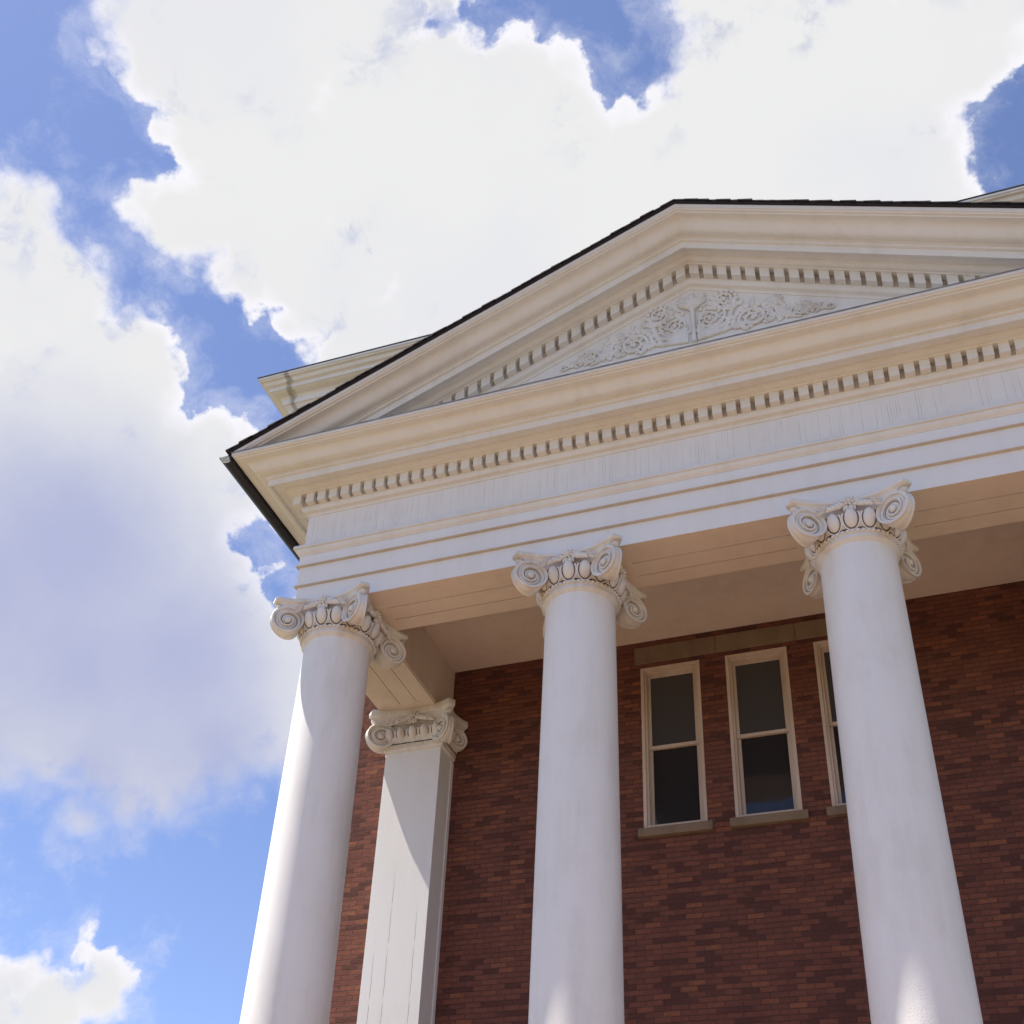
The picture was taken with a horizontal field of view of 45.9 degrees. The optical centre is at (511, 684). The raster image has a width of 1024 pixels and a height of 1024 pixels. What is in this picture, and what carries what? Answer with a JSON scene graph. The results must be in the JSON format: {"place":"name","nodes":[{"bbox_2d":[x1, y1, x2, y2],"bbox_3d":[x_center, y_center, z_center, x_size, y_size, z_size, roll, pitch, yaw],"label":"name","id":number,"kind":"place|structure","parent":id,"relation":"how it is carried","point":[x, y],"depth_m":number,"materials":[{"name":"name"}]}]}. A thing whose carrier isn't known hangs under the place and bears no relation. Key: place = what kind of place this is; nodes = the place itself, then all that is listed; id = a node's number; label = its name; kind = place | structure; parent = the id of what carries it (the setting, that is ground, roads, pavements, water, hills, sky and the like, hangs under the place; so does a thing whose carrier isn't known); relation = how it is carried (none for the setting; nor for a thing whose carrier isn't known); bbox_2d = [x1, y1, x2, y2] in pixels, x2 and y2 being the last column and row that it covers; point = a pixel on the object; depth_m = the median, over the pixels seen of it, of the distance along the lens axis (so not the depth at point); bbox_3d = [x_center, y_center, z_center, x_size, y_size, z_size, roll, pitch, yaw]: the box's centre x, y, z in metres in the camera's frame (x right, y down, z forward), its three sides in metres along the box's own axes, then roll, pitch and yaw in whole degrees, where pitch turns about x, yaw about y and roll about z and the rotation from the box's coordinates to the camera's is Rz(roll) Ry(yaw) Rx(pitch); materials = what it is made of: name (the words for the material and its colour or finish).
{"place":"outdoors","nodes":[
{"label":"outdoors","id":0,"kind":"place"},
{"bbox_2d":[0,0,1023,1023],"label":"sky","id":1,"kind":"structure","parent":0,"point":[201,200],"materials":[{"name":"white"}]},
{"bbox_2d":[219,184,1023,1023],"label":"brick building","id":2,"kind":"structure","parent":0,"point":[651,616],"depth_m":14.85,"materials":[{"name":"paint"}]},
{"bbox_2d":[638,660,713,838],"bbox_3d":[2.182,0.859,16.317,0.974,2.638,0.275,-9,-35,17],"label":"window","id":3,"kind":"structure","parent":2,"relation":"in","point":[673,760],"depth_m":16.34,"materials":[{"name":"paint"}]},
{"bbox_2d":[725,646,808,828],"bbox_3d":[3.312,0.682,15.962,0.976,2.638,0.275,-9,-35,17],"label":"window","id":4,"kind":"structure","parent":2,"relation":"in","point":[766,779],"depth_m":15.98,"materials":[{"name":"paint"}]},
{"bbox_2d":[813,640,847,817],"bbox_3d":[4.444,0.505,15.607,0.976,2.638,0.275,-9,-35,17],"label":"window","id":5,"kind":"structure","parent":2,"relation":"in","point":[838,808],"depth_m":15.71,"materials":[{"name":"paint"}]}
]}

